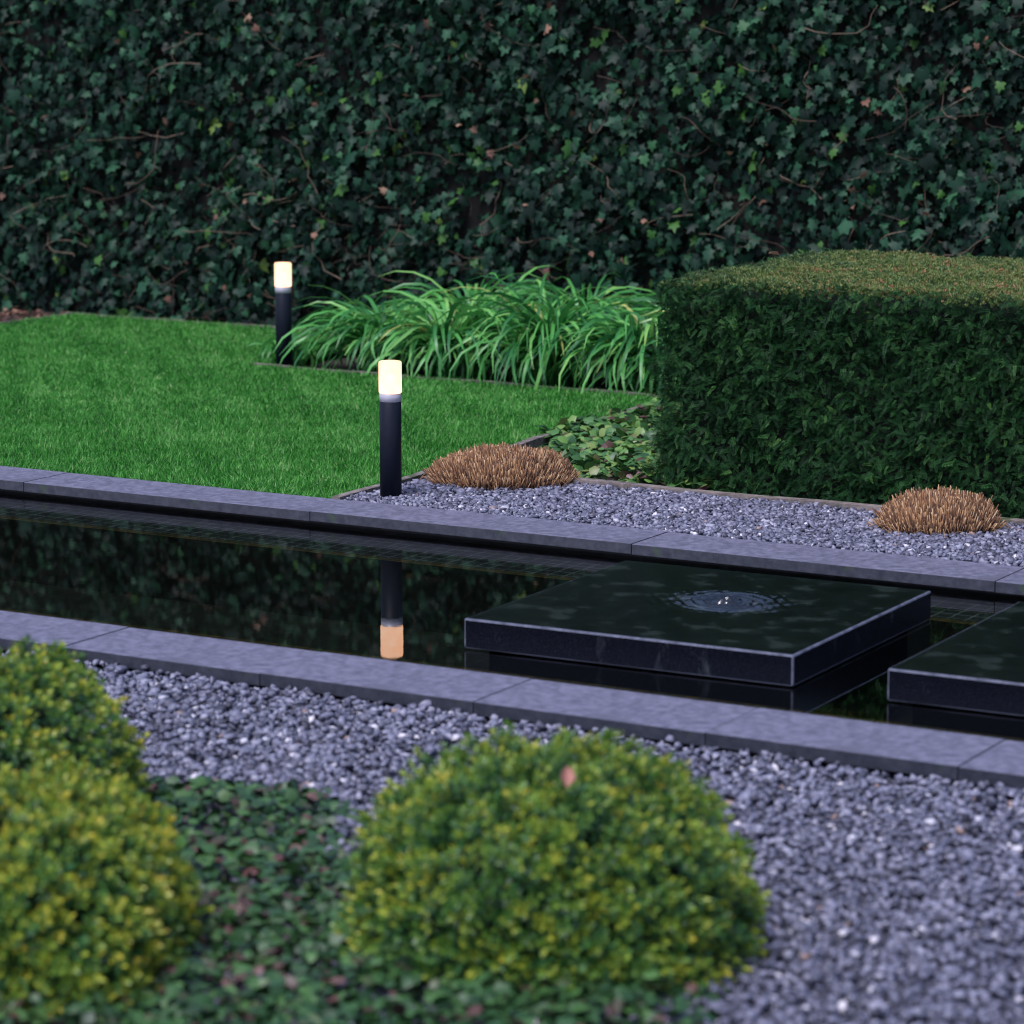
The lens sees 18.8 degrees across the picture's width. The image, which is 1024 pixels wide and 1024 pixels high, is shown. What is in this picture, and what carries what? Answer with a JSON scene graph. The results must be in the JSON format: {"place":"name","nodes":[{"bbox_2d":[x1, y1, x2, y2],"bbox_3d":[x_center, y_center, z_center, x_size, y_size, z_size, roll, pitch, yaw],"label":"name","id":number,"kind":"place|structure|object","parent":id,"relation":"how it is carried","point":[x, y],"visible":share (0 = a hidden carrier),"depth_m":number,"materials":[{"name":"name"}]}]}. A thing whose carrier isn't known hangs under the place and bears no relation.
{"place":"outdoors","nodes":[
{"label":"outdoors","id":0,"kind":"place"},
{"bbox_2d":[0,311,667,498],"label":"lawn grass","id":1,"kind":"structure","parent":0,"point":[140,398],"depth_m":13.14,"materials":[{"name":"green plant"}]},
{"bbox_2d":[0,579,912,724],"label":"pond floor","id":2,"kind":"structure","parent":0,"point":[354,638],"depth_m":10.20,"materials":[{"name":"liquid"}]},
{"bbox_2d":[0,499,1009,621],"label":"pond ledge","id":3,"kind":"object","parent":2,"relation":"on","point":[940,608],"visible":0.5,"depth_m":10.46,"materials":[{"name":"tile"}]},
{"bbox_2d":[0,516,978,658],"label":"water","id":4,"kind":"structure","parent":3,"relation":"attached to","point":[418,595],"depth_m":10.40,"materials":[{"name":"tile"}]},
{"bbox_2d":[0,489,1023,605],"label":"pond wall","id":5,"kind":"structure","parent":2,"relation":"on","point":[967,595],"depth_m":10.40,"materials":[{"name":"black stone"}]},
{"bbox_2d":[0,466,67,490],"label":"coping stone","id":6,"kind":"object","parent":5,"relation":"on","point":[14,478],"visible":0.76,"depth_m":11.39,"materials":[{"name":"grey stone"}]},
{"bbox_2d":[24,473,349,520],"bbox_3d":[-1.172,-0.057,11.047,1.248,0.035,0.262,6,11,30],"label":"coping stone","id":7,"kind":"object","parent":5,"relation":"on","point":[247,502],"visible":0.87,"depth_m":10.99,"materials":[{"name":"grey stone"}]},
{"bbox_2d":[310,500,666,553],"bbox_3d":[-0.089,0.048,10.431,1.248,0.035,0.262,6,11,30],"label":"coping stone","id":8,"kind":"object","parent":5,"relation":"on","point":[606,538],"visible":0.89,"depth_m":10.37,"materials":[{"name":"grey stone"}]},
{"bbox_2d":[465,561,930,719],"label":"fountain slab","id":9,"kind":"structure","parent":2,"relation":"on","point":[820,646],"depth_m":8.62,"materials":[{"name":"black stone"}]},
{"bbox_2d":[887,602,1023,738],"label":"fountain slab","id":10,"kind":"structure","parent":2,"relation":"on","point":[970,679],"depth_m":8.00,"materials":[{"name":"black stone"}]},
{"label":"pond ledge","id":11,"kind":"structure","parent":2,"relation":"on","visible":0},
{"bbox_2d":[0,608,1023,741],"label":"ledge nosing","id":12,"kind":"object","parent":11,"relation":"attached to","point":[561,681],"visible":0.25,"depth_m":8.45,"materials":[{"name":"stone"}]},
{"bbox_2d":[0,308,994,791],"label":"ground","id":13,"kind":"structure","parent":0,"point":[326,364],"depth_m":14.32,"materials":[{"name":"soil"}]},
{"bbox_2d":[1,313,67,322],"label":"edging board","id":14,"kind":"object","parent":13,"relation":"on","point":[32,318],"visible":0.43,"depth_m":16.70,"materials":[{"name":"brown wood"}]},
{"bbox_2d":[0,610,128,656],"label":"coping stone","id":15,"kind":"object","parent":13,"relation":"on","point":[14,626],"visible":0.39,"depth_m":8.69,"materials":[{"name":"grey stone"}]},
{"bbox_2d":[0,308,267,324],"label":"leaf litter","id":16,"kind":"object","parent":13,"relation":"on","point":[25,311],"visible":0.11,"depth_m":17.25,"materials":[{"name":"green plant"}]},
{"bbox_2d":[66,312,313,329],"bbox_3d":[-1.500,-0.976,16.452,2.200,0.063,0.030,6,11,30],"label":"edging board","id":17,"kind":"object","parent":13,"relation":"on","point":[168,319],"visible":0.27,"depth_m":16.67,"materials":[{"name":"brown wood"}]},
{"bbox_2d":[65,627,320,685],"bbox_3d":[-0.874,0.393,8.437,0.653,0.035,0.303,6,11,30],"label":"coping stone","id":18,"kind":"object","parent":13,"relation":"on","point":[207,657],"visible":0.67,"depth_m":8.39,"materials":[{"name":"grey stone"}]},
{"bbox_2d":[274,262,291,365],"bbox_3d":[-1.088,-0.932,14.697,0.081,0.512,0.081,0,10,0],"label":"bollard lamp","id":19,"kind":"object","parent":13,"relation":"on","point":[283,285],"visible":0.95,"depth_m":14.66,"materials":[{"name":"metal"}]},
{"bbox_2d":[246,328,342,366],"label":"strap grass clump","id":20,"kind":"object","parent":13,"relation":"on","point":[296,351],"visible":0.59,"depth_m":14.94,"materials":[{"name":"green plant"}]},
{"bbox_2d":[274,285,475,374],"bbox_3d":[-0.612,-0.877,14.778,1.021,0.422,1.012,0,10,0],"label":"strap grass clump","id":21,"kind":"object","parent":13,"relation":"on","point":[346,328],"visible":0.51,"depth_m":14.63,"materials":[{"name":"green plant"}]},
{"bbox_2d":[260,652,530,713],"bbox_3d":[-0.306,0.447,8.114,0.653,0.035,0.303,6,11,30],"label":"coping stone","id":22,"kind":"object","parent":13,"relation":"on","point":[391,682],"visible":0.89,"depth_m":8.07,"materials":[{"name":"grey stone"}]},
{"bbox_2d":[318,287,554,382],"bbox_3d":[-0.319,-0.840,14.485,1.173,0.447,1.099,0,10,0],"label":"strap grass clump","id":23,"kind":"object","parent":13,"relation":"on","point":[424,339],"visible":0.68,"depth_m":14.33,"materials":[{"name":"green plant"}]},
{"bbox_2d":[253,363,659,395],"bbox_3d":[-0.231,-0.575,14.114,2.330,0.067,0.032,6,11,31],"label":"edging board","id":24,"kind":"object","parent":13,"relation":"on","point":[476,381],"visible":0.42,"depth_m":14.09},
{"bbox_2d":[371,265,577,368],"bbox_3d":[-0.157,-0.961,15.088,1.282,0.483,1.115,-5,11,-29],"label":"strap grass clump","id":25,"kind":"object","parent":13,"relation":"on","point":[468,291],"visible":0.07,"depth_m":15.09,"materials":[{"name":"green plant"}]},
{"bbox_2d":[331,398,667,499],"bbox_3d":[0.045,-0.247,12.204,0.042,0.067,2.978,5,11,26],"label":"edging board","id":26,"kind":"object","parent":13,"relation":"on","point":[536,441],"visible":0.17,"depth_m":11.43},
{"bbox_2d":[0,0,1023,328],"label":"ivy hedge","id":27,"kind":"object","parent":13,"relation":"on","point":[204,160],"visible":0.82,"depth_m":15.88,"materials":[{"name":"green plant"}]},
{"bbox_2d":[431,273,675,390],"bbox_3d":[0.221,-0.828,14.287,1.216,0.492,1.198,-3,10,-17],"label":"strap grass clump","id":28,"kind":"object","parent":13,"relation":"on","point":[537,368],"visible":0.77,"depth_m":14.09,"materials":[{"name":"green plant"}]},
{"bbox_2d":[476,272,678,375],"bbox_3d":[0.331,-0.905,14.861,1.234,0.446,1.148,0,10,0],"label":"strap grass clump","id":29,"kind":"object","parent":13,"relation":"on","point":[601,296],"visible":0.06,"depth_m":14.84,"materials":[{"name":"green plant"}]},
{"bbox_2d":[518,297,683,397],"bbox_3d":[0.637,-0.762,13.998,1.248,0.460,1.153,0,10,0],"label":"strap grass clump","id":30,"kind":"object","parent":13,"relation":"on","point":[619,346],"visible":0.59,"depth_m":13.79,"materials":[{"name":"green plant"}]},
{"bbox_2d":[474,679,757,745],"bbox_3d":[0.261,0.503,7.792,0.653,0.035,0.303,6,11,30],"label":"coping stone","id":31,"kind":"object","parent":13,"relation":"on","point":[652,716],"visible":0.87,"depth_m":7.75,"materials":[{"name":"grey stone"}]},
{"bbox_2d":[536,393,733,491],"bbox_3d":[0.623,-0.295,12.242,1.271,0.176,2.424,3,10,19],"label":"ground cover","id":32,"kind":"object","parent":13,"relation":"on","point":[617,435],"visible":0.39,"depth_m":12.00,"materials":[{"name":"green plant"}]},
{"bbox_2d":[591,286,682,383],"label":"strap grass clump","id":33,"kind":"object","parent":13,"relation":"on","point":[650,315],"visible":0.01,"depth_m":14.56,"materials":[{"name":"green plant"}]},
{"bbox_2d":[615,307,683,388],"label":"strap grass clump","id":34,"kind":"object","parent":13,"relation":"on","point":[651,342],"visible":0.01,"depth_m":13.79,"materials":[{"name":"green plant"}]},
{"bbox_2d":[571,477,1023,524],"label":"edging board","id":35,"kind":"object","parent":13,"relation":"on","point":[791,500],"visible":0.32,"depth_m":10.89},
{"bbox_2d":[632,532,1023,591],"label":"coping stone","id":36,"kind":"object","parent":13,"relation":"on","point":[860,564],"visible":0.98,"depth_m":9.76,"materials":[{"name":"grey stone"}]},
{"bbox_2d":[632,248,1023,518],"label":"clipped yew","id":37,"kind":"object","parent":13,"relation":"on","point":[865,376],"visible":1,"depth_m":10.87,"materials":[{"name":"green plant"}]},
{"bbox_2d":[768,251,778,254],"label":"fallen leaf","id":38,"kind":"object","parent":37,"relation":"on","point":[775,252],"visible":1,"depth_m":12.09,"materials":[{"name":"brown plant"}]},
{"bbox_2d":[706,708,1004,779],"bbox_3d":[0.828,0.558,7.469,0.652,0.035,0.303,6,11,30],"label":"coping stone","id":39,"kind":"object","parent":13,"relation":"on","point":[889,747],"visible":0.89,"depth_m":7.42,"materials":[{"name":"grey stone"}]},
{"bbox_2d":[958,740,1023,788],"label":"coping stone","id":40,"kind":"object","parent":13,"relation":"on","point":[1002,762],"visible":1,"depth_m":7.18,"materials":[{"name":"grey stone"}]},
{"bbox_2d":[995,569,1023,594],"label":"coping stone","id":41,"kind":"object","parent":13,"relation":"on","point":[1013,583],"visible":1,"depth_m":9.38,"materials":[{"name":"grey stone"}]},
{"bbox_2d":[0,650,1023,1023],"bbox_3d":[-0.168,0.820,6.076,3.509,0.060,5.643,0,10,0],"label":"gravel","id":42,"kind":"structure","parent":0,"point":[804,788],"depth_m":6.73,"materials":[{"name":"grey gravel"}]},
{"bbox_2d":[0,633,151,822],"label":"golden shrub","id":43,"kind":"object","parent":42,"relation":"on","point":[35,711],"visible":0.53,"depth_m":6.46,"materials":[{"name":"green plant"}]},
{"bbox_2d":[0,749,215,1023],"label":"golden shrub","id":44,"kind":"object","parent":42,"relation":"on","point":[89,878],"visible":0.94,"depth_m":5.62,"materials":[{"name":"green plant"}]},
{"bbox_2d":[0,774,727,1023],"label":"ground cover","id":45,"kind":"object","parent":42,"relation":"on","point":[272,903],"visible":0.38,"depth_m":5.68,"materials":[{"name":"green plant"}]},
{"bbox_2d":[330,719,770,1010],"bbox_3d":[0.071,0.649,5.981,0.883,0.480,0.889,0,10,0],"label":"golden shrub","id":46,"kind":"object","parent":42,"relation":"on","point":[526,861],"visible":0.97,"depth_m":5.73,"materials":[{"name":"green plant"}]},
{"bbox_2d":[561,767,575,786],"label":"fallen leaf","id":47,"kind":"object","parent":46,"relation":"on","point":[568,776],"visible":1,"depth_m":5.70,"materials":[{"name":"pink plant"}]},
{"bbox_2d":[344,477,1023,566],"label":"gravel","id":48,"kind":"structure","parent":0,"point":[759,519],"depth_m":10.51,"materials":[{"name":"grey gravel"}]},
{"bbox_2d":[379,360,401,497],"bbox_3d":[-0.429,-0.280,10.908,0.081,0.512,0.081,0,10,0],"label":"bollard lamp","id":49,"kind":"object","parent":48,"relation":"on","point":[390,381],"visible":0.98,"depth_m":10.87,"materials":[{"name":"metal"}]},
{"bbox_2d":[420,441,582,490],"bbox_3d":[-0.022,-0.168,11.272,0.612,0.173,0.486,-3,10,-16],"label":"cut grass mound","id":50,"kind":"object","parent":48,"relation":"on","point":[490,467],"visible":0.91,"depth_m":11.14,"materials":[{"name":"plant"}]},
{"bbox_2d":[868,484,1011,537],"bbox_3d":[1.423,-0.003,10.307,0.516,0.173,0.433,0,10,0],"label":"cut grass mound","id":51,"kind":"object","parent":48,"relation":"on","point":[941,509],"visible":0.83,"depth_m":10.22,"materials":[{"name":"plant"}]}
]}

